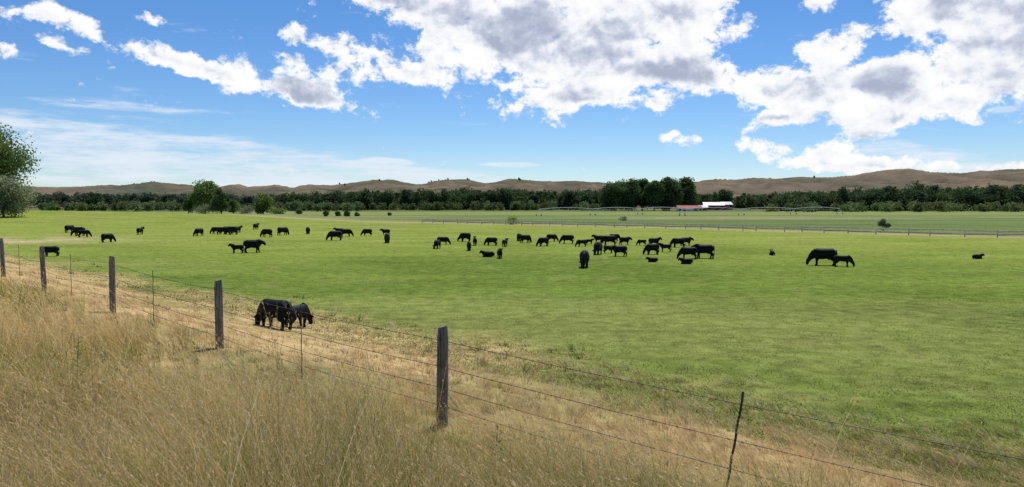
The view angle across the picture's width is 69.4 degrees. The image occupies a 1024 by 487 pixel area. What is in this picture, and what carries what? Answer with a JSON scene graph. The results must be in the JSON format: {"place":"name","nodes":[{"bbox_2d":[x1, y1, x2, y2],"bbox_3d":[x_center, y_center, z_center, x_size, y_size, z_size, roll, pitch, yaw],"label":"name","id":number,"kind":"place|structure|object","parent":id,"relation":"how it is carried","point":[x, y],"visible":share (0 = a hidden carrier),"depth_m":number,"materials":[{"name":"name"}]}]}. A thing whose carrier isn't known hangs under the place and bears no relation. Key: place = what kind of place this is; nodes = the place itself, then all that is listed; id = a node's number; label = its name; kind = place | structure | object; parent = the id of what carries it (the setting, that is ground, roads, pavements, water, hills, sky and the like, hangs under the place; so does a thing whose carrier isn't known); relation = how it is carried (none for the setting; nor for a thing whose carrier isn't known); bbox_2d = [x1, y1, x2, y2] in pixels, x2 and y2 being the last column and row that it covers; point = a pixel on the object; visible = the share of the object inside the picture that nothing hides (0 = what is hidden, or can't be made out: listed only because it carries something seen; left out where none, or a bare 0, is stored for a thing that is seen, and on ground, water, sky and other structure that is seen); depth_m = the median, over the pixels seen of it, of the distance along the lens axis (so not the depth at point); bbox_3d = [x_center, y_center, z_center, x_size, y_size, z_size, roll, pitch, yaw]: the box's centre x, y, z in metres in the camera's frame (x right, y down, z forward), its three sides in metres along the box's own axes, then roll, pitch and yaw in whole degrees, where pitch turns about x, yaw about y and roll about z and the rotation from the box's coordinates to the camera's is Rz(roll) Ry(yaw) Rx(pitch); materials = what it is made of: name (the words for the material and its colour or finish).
{"place":"outdoors","nodes":[
{"label":"outdoors","id":0,"kind":"place"},
{"bbox_2d":[0,208,1023,486],"bbox_3d":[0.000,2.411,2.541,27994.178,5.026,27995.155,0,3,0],"label":"ground","id":1,"kind":"structure","parent":0,"point":[406,228],"depth_m":40.69,"materials":[{"name":"green plant"}]},
{"bbox_2d":[0,122,40,186],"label":"cottonwood tree","id":2,"kind":"object","parent":1,"relation":"on","point":[10,165],"visible":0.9,"depth_m":232.98,"materials":[{"name":"green plant"}]},
{"bbox_2d":[0,173,41,216],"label":"willow tree","id":3,"kind":"object","parent":1,"relation":"on","point":[10,193],"visible":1,"depth_m":214.15,"materials":[{"name":"green plant"}]},
{"bbox_2d":[17,186,33,206],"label":"round tree","id":4,"kind":"object","parent":1,"relation":"on","point":[26,196],"visible":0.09,"depth_m":249.87,"materials":[{"name":"green plant"}]},
{"bbox_2d":[44,246,59,255],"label":"cow","id":5,"kind":"object","parent":1,"relation":"on","point":[51,249],"visible":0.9,"depth_m":70.78},
{"bbox_2d":[64,225,73,232],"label":"cow","id":6,"kind":"object","parent":1,"relation":"on","point":[68,227],"visible":0.77,"depth_m":130.71},
{"bbox_2d":[65,337,89,401],"bbox_3d":[-4.885,1.470,8.292,0.296,0.853,0.282,0,3,0],"label":"weed","id":7,"kind":"object","parent":1,"relation":"on","point":[77,362],"visible":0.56,"depth_m":8.29,"materials":[{"name":"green plant"}]},
{"bbox_2d":[70,227,85,235],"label":"cow","id":8,"kind":"object","parent":1,"relation":"on","point":[75,230],"visible":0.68,"depth_m":117.63},
{"bbox_2d":[78,230,91,236],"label":"calf","id":9,"kind":"object","parent":1,"relation":"on","point":[86,232],"visible":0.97,"depth_m":113.27},
{"bbox_2d":[82,191,105,210],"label":"round tree","id":10,"kind":"object","parent":1,"relation":"on","point":[96,198],"visible":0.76,"depth_m":595.71,"materials":[{"name":"green plant"}]},
{"bbox_2d":[101,233,115,241],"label":"cow","id":11,"kind":"object","parent":1,"relation":"on","point":[110,236],"visible":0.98,"depth_m":97.81},
{"bbox_2d":[136,227,144,234],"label":"calf","id":12,"kind":"object","parent":1,"relation":"on","point":[138,230],"visible":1,"depth_m":122.35},
{"bbox_2d":[27,191,274,207],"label":"woodland","id":13,"kind":"object","parent":1,"relation":"on","point":[61,197],"visible":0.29,"depth_m":969.93,"materials":[{"name":"green plant"}]},
{"bbox_2d":[183,198,195,213],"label":"round tree","id":14,"kind":"object","parent":1,"relation":"on","point":[188,205],"visible":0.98,"depth_m":383.11,"materials":[{"name":"green plant"}]},
{"bbox_2d":[193,228,203,235],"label":"cow","id":15,"kind":"object","parent":1,"relation":"on","point":[198,230],"visible":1,"depth_m":117.35},
{"bbox_2d":[35,199,363,211],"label":"scrub","id":16,"kind":"object","parent":1,"relation":"on","point":[158,206],"visible":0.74,"depth_m":549.20,"materials":[{"name":"green plant"}]},
{"bbox_2d":[187,179,217,208],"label":"cottonwood tree","id":17,"kind":"object","parent":1,"relation":"on","point":[203,192],"visible":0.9,"depth_m":380.48,"materials":[{"name":"green plant"}]},
{"bbox_2d":[194,204,217,213],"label":"bush","id":18,"kind":"object","parent":1,"relation":"on","point":[202,209],"visible":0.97,"depth_m":370.69,"materials":[{"name":"green plant"}]},
{"bbox_2d":[210,227,219,233],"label":"cow","id":19,"kind":"object","parent":1,"relation":"on","point":[213,229],"visible":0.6,"depth_m":125.42},
{"bbox_2d":[210,188,231,213],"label":"round tree","id":20,"kind":"object","parent":1,"relation":"on","point":[218,202],"visible":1,"depth_m":373.53,"materials":[{"name":"green plant"}]},
{"bbox_2d":[216,227,228,234],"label":"cow","id":21,"kind":"object","parent":1,"relation":"on","point":[221,229],"visible":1,"depth_m":122.84},
{"bbox_2d":[225,226,237,234],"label":"cow","id":22,"kind":"object","parent":1,"relation":"on","point":[230,229],"visible":1,"depth_m":122.63},
{"bbox_2d":[228,199,240,213],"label":"round tree","id":23,"kind":"object","parent":1,"relation":"on","point":[232,204],"visible":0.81,"depth_m":390.48,"materials":[{"name":"green plant"}]},
{"bbox_2d":[228,243,243,252],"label":"calf","id":24,"kind":"object","parent":1,"relation":"on","point":[234,247],"visible":0.99,"depth_m":76.03},
{"bbox_2d":[236,204,255,213],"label":"bush","id":25,"kind":"object","parent":1,"relation":"on","point":[244,210],"visible":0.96,"depth_m":378.07,"materials":[{"name":"green plant"}]},
{"bbox_2d":[243,239,265,252],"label":"cow","id":26,"kind":"object","parent":1,"relation":"on","point":[256,244],"visible":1,"depth_m":76.98},
{"bbox_2d":[253,191,274,213],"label":"round tree","id":27,"kind":"object","parent":1,"relation":"on","point":[263,203],"visible":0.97,"depth_m":379.26,"materials":[{"name":"green plant"}]},
{"bbox_2d":[260,229,271,236],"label":"cow","id":28,"kind":"object","parent":1,"relation":"on","point":[264,232],"visible":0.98,"depth_m":112.98},
{"bbox_2d":[253,299,292,330],"bbox_3d":[-8.041,2.365,24.811,1.686,1.006,0.568,2,3,30],"label":"cow","id":29,"kind":"object","parent":1,"relation":"on","point":[280,314],"visible":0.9,"depth_m":24.53},
{"bbox_2d":[267,206,285,213],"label":"bush","id":30,"kind":"object","parent":1,"relation":"on","point":[276,210],"visible":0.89,"depth_m":373.75,"materials":[{"name":"green plant"}]},
{"bbox_2d":[277,227,288,234],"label":"cow","id":31,"kind":"object","parent":1,"relation":"on","point":[282,229],"visible":1,"depth_m":120.04},
{"bbox_2d":[294,208,302,213],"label":"bush","id":32,"kind":"object","parent":1,"relation":"on","point":[298,211],"visible":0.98,"depth_m":378.36,"materials":[{"name":"green plant"}]},
{"bbox_2d":[285,303,313,326],"bbox_3d":[-7.679,2.608,26.633,0.476,0.889,1.488,1,3,20],"label":"calf","id":33,"kind":"object","parent":1,"relation":"on","point":[306,310],"visible":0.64,"depth_m":26.71},
{"bbox_2d":[326,231,341,239],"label":"cow","id":34,"kind":"object","parent":1,"relation":"on","point":[332,234],"visible":1,"depth_m":103.20},
{"bbox_2d":[343,210,349,215],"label":"bush","id":35,"kind":"object","parent":1,"relation":"on","point":[346,212],"visible":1,"depth_m":299.15,"materials":[{"name":"green plant"}]},
{"bbox_2d":[341,229,353,236],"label":"cow","id":36,"kind":"object","parent":1,"relation":"on","point":[347,231],"visible":0.96,"depth_m":114.92},
{"bbox_2d":[360,229,371,235],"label":"cow","id":37,"kind":"object","parent":1,"relation":"on","point":[365,231],"visible":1,"depth_m":117.11},
{"bbox_2d":[380,229,389,234],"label":"cow","id":38,"kind":"object","parent":1,"relation":"on","point":[385,230],"visible":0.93,"depth_m":120.00},
{"bbox_2d":[384,233,389,242],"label":"cow","id":39,"kind":"object","parent":1,"relation":"on","point":[387,237],"visible":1,"depth_m":96.04},
{"bbox_2d":[432,240,440,248],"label":"cow","id":40,"kind":"object","parent":1,"relation":"on","point":[437,243],"visible":1,"depth_m":83.57},
{"bbox_2d":[269,186,604,209],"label":"woodland","id":41,"kind":"object","parent":1,"relation":"on","point":[505,196],"visible":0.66,"depth_m":662.60,"materials":[{"name":"green plant"}]},
{"bbox_2d":[274,200,602,210],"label":"scrub","id":42,"kind":"object","parent":1,"relation":"on","point":[485,205],"visible":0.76,"depth_m":625.95,"materials":[{"name":"green plant"}]},
{"bbox_2d":[437,237,450,244],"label":"cow","id":43,"kind":"object","parent":1,"relation":"on","point":[444,239],"visible":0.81,"depth_m":91.21},
{"bbox_2d":[457,233,470,241],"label":"cow","id":44,"kind":"object","parent":1,"relation":"on","point":[462,236],"visible":0.98,"depth_m":98.80},
{"bbox_2d":[467,241,470,250],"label":"calf","id":45,"kind":"object","parent":1,"relation":"on","point":[468,245],"visible":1,"depth_m":79.48},
{"bbox_2d":[473,236,476,245],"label":"calf","id":46,"kind":"object","parent":1,"relation":"on","point":[474,240],"visible":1,"depth_m":89.45},
{"bbox_2d":[479,250,494,256],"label":"cow","id":47,"kind":"object","parent":1,"relation":"on","point":[488,253],"visible":0.98,"depth_m":70.17},
{"bbox_2d":[484,237,496,245],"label":"cow","id":48,"kind":"object","parent":1,"relation":"on","point":[488,240],"visible":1,"depth_m":89.80},
{"bbox_2d":[484,425,506,472],"bbox_3d":[-0.154,1.993,6.802,0.282,0.608,0.292,-2,3,-28],"label":"weed","id":49,"kind":"object","parent":1,"relation":"on","point":[498,442],"visible":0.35,"depth_m":6.82,"materials":[{"name":"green plant"}]},
{"bbox_2d":[497,248,502,258],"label":"calf","id":50,"kind":"object","parent":1,"relation":"on","point":[499,251],"visible":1,"depth_m":68.33},
{"bbox_2d":[502,238,508,246],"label":"calf","id":51,"kind":"object","parent":1,"relation":"on","point":[504,242],"visible":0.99,"depth_m":86.83},
{"bbox_2d":[0,239,1023,486],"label":"dry grass","id":52,"kind":"structure","parent":1,"relation":"on","point":[172,429],"depth_m":6.86,"materials":[{"name":"beige plant"}]},
{"bbox_2d":[0,238,1023,486],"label":"barbed wire fence","id":53,"kind":"object","parent":1,"relation":"on","point":[442,344],"visible":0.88,"depth_m":9.48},
{"bbox_2d":[508,215,518,223],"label":"bush","id":54,"kind":"object","parent":1,"relation":"on","point":[514,218],"visible":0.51,"depth_m":185.64,"materials":[{"name":"green plant"}]},
{"bbox_2d":[520,235,531,242],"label":"cow","id":55,"kind":"object","parent":1,"relation":"on","point":[525,237],"visible":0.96,"depth_m":95.70},
{"bbox_2d":[536,237,548,245],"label":"cow","id":56,"kind":"object","parent":1,"relation":"on","point":[540,240],"visible":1,"depth_m":88.51},
{"bbox_2d":[546,234,558,241],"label":"cow","id":57,"kind":"object","parent":1,"relation":"on","point":[552,236],"visible":0.9,"depth_m":99.53},
{"bbox_2d":[559,235,573,243],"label":"cow","id":58,"kind":"object","parent":1,"relation":"on","point":[567,237],"visible":1,"depth_m":94.67},
{"bbox_2d":[575,239,586,246],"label":"calf","id":59,"kind":"object","parent":1,"relation":"on","point":[579,242],"visible":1,"depth_m":87.48},
{"bbox_2d":[579,250,589,267],"bbox_3d":[5.783,1.246,59.144,0.791,1.403,2.351,0,3,8],"label":"cow","id":60,"kind":"object","parent":1,"relation":"on","point":[584,256],"visible":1,"depth_m":58.49},
{"bbox_2d":[591,234,602,242],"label":"cow","id":61,"kind":"object","parent":1,"relation":"on","point":[597,237],"visible":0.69,"depth_m":96.13},
{"bbox_2d":[592,242,602,254],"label":"cow","id":62,"kind":"object","parent":1,"relation":"on","point":[598,246],"visible":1,"depth_m":73.25},
{"bbox_2d":[603,245,612,252],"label":"calf","id":63,"kind":"object","parent":1,"relation":"on","point":[605,247],"visible":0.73,"depth_m":75.73},
{"bbox_2d":[600,235,616,244],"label":"cow","id":64,"kind":"object","parent":1,"relation":"on","point":[609,238],"visible":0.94,"depth_m":90.34},
{"bbox_2d":[536,207,684,215],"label":"pivot sprinkler","id":65,"kind":"object","parent":1,"relation":"on","point":[608,207],"visible":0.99,"depth_m":350.55,"materials":[{"name":"metal"}]},
{"bbox_2d":[598,181,624,210],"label":"cottonwood tree","id":66,"kind":"object","parent":1,"relation":"on","point":[608,193],"visible":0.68,"depth_m":594.28,"materials":[{"name":"green plant"}]},
{"bbox_2d":[609,245,626,255],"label":"cow","id":67,"kind":"object","parent":1,"relation":"on","point":[617,249],"visible":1,"depth_m":71.20},
{"bbox_2d":[619,236,631,244],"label":"cow","id":68,"kind":"object","parent":1,"relation":"on","point":[624,239],"visible":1,"depth_m":91.77},
{"bbox_2d":[613,177,642,210],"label":"cottonwood tree","id":69,"kind":"object","parent":1,"relation":"on","point":[629,195],"visible":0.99,"depth_m":584.24,"materials":[{"name":"green plant"}]},
{"bbox_2d":[636,239,645,245],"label":"calf","id":70,"kind":"object","parent":1,"relation":"on","point":[641,241],"visible":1,"depth_m":89.99},
{"bbox_2d":[636,178,650,210],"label":"cottonwood tree","id":71,"kind":"object","parent":1,"relation":"on","point":[642,184],"visible":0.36,"depth_m":594.78,"materials":[{"name":"green plant"}]},
{"bbox_2d":[643,244,658,254],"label":"cow","id":72,"kind":"object","parent":1,"relation":"on","point":[648,248],"visible":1,"depth_m":73.57},
{"bbox_2d":[645,257,657,261],"bbox_3d":[12.190,1.393,64.476,1.138,0.492,0.504,0,3,-5],"label":"calf","id":73,"kind":"object","parent":1,"relation":"on","point":[654,259],"visible":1,"depth_m":64.34},
{"bbox_2d":[641,180,667,210],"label":"cottonwood tree","id":74,"kind":"object","parent":1,"relation":"on","point":[653,192],"visible":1,"depth_m":579.44,"materials":[{"name":"green plant"}]},
{"bbox_2d":[648,237,661,243],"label":"cow","id":75,"kind":"object","parent":1,"relation":"on","point":[653,240],"visible":0.82,"depth_m":88.67},
{"bbox_2d":[658,243,671,251],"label":"calf","id":76,"kind":"object","parent":1,"relation":"on","point":[668,246],"visible":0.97,"depth_m":77.86},
{"bbox_2d":[659,176,683,210],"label":"cottonwood tree","id":77,"kind":"object","parent":1,"relation":"on","point":[674,192],"visible":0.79,"depth_m":584.33,"materials":[{"name":"green plant"}]},
{"bbox_2d":[670,238,685,246],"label":"cow","id":78,"kind":"object","parent":1,"relation":"on","point":[675,241],"visible":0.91,"depth_m":86.10},
{"bbox_2d":[678,257,692,263],"bbox_3d":[14.595,1.455,62.192,1.341,0.581,0.594,0,3,-8],"label":"calf","id":79,"kind":"object","parent":1,"relation":"on","point":[686,260],"visible":1,"depth_m":62.03},
{"bbox_2d":[680,237,693,244],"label":"cow","id":80,"kind":"object","parent":1,"relation":"on","point":[688,240],"visible":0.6,"depth_m":90.29},
{"bbox_2d":[675,176,699,205],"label":"cottonwood tree","id":81,"kind":"object","parent":1,"relation":"on","point":[689,187],"visible":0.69,"depth_m":593.64,"materials":[{"name":"green plant"}]},
{"bbox_2d":[677,247,697,258],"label":"cow","id":82,"kind":"object","parent":1,"relation":"on","point":[684,251],"visible":1,"depth_m":67.83},
{"bbox_2d":[674,205,702,210],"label":"shed","id":83,"kind":"structure","parent":1,"relation":"on","point":[694,207],"depth_m":551.05,"materials":[{"name":"metal"}]},
{"bbox_2d":[691,244,714,257],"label":"cow","id":84,"kind":"object","parent":1,"relation":"on","point":[706,248],"visible":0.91,"depth_m":68.54},
{"bbox_2d":[698,194,708,204],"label":"round tree","id":85,"kind":"object","parent":1,"relation":"on","point":[703,197],"visible":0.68,"depth_m":717.70,"materials":[{"name":"green plant"}]},
{"bbox_2d":[422,219,1023,237],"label":"rail fence","id":86,"kind":"object","parent":1,"relation":"on","point":[718,227],"visible":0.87,"depth_m":138.47,"materials":[{"name":"grey wood"}]},
{"bbox_2d":[717,189,735,208],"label":"round tree","id":87,"kind":"object","parent":1,"relation":"on","point":[723,195],"visible":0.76,"depth_m":696.04,"materials":[{"name":"green plant"}]},
{"bbox_2d":[694,192,766,208],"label":"woodland","id":88,"kind":"object","parent":1,"relation":"on","point":[739,201],"visible":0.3,"depth_m":775.13,"materials":[{"name":"green plant"}]},
{"bbox_2d":[743,196,755,209],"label":"round tree","id":89,"kind":"object","parent":1,"relation":"on","point":[749,202],"visible":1,"depth_m":637.39,"materials":[{"name":"green plant"}]},
{"bbox_2d":[679,207,842,215],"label":"pivot sprinkler","id":90,"kind":"object","parent":1,"relation":"on","point":[762,207],"visible":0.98,"depth_m":352.39,"materials":[{"name":"metal"}]},
{"bbox_2d":[806,248,837,265],"bbox_3d":[25.394,1.103,60.628,2.403,1.434,0.809,1,3,16],"label":"cow","id":91,"kind":"object","parent":1,"relation":"on","point":[817,254],"visible":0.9,"depth_m":60.37},
{"bbox_2d":[833,255,854,266],"bbox_3d":[26.557,1.391,59.135,1.623,0.969,0.519,1,3,15],"label":"calf","id":92,"kind":"object","parent":1,"relation":"on","point":[843,258],"visible":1,"depth_m":58.99},
{"bbox_2d":[877,218,890,230],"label":"bush","id":93,"kind":"object","parent":1,"relation":"on","point":[882,223],"visible":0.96,"depth_m":138.52,"materials":[{"name":"green plant"}]},
{"bbox_2d":[762,180,1023,210],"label":"woodland","id":94,"kind":"object","parent":1,"relation":"on","point":[975,195],"visible":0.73,"depth_m":576.96,"materials":[{"name":"green plant"}]},
{"bbox_2d":[762,199,1023,211],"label":"scrub","id":95,"kind":"object","parent":1,"relation":"on","point":[919,206],"visible":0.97,"depth_m":498.96,"materials":[{"name":"green plant"}]},
{"bbox_2d":[972,253,984,258],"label":"calf","id":96,"kind":"object","parent":1,"relation":"on","point":[977,256],"visible":0.99,"depth_m":67.77},
{"bbox_2d":[0,0,1023,187],"label":"sky","id":97,"kind":"structure","parent":0,"point":[249,93],"materials":[{"name":"blue"}]},
{"bbox_2d":[18,169,1023,208],"bbox_3d":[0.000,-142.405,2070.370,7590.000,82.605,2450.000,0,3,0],"label":"hills","id":98,"kind":"structure","parent":0,"point":[899,179],"depth_m":1385.53,"materials":[{"name":"brown soil"}]},
{"bbox_2d":[133,176,814,185],"bbox_3d":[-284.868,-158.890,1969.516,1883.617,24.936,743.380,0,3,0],"label":"ridge pines","id":99,"kind":"object","parent":98,"relation":"on","point":[431,180],"visible":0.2,"depth_m":1793.09,"materials":[{"name":"green plant"}]},
{"bbox_2d":[702,202,724,209],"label":"barn","id":100,"kind":"structure","parent":0,"point":[715,204],"depth_m":634.67,"materials":[{"name":"white metal"}]},
{"bbox_2d":[724,202,732,209],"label":"barn","id":101,"kind":"structure","parent":0,"point":[728,206],"depth_m":649.93,"materials":[{"name":"white metal"}]}
]}

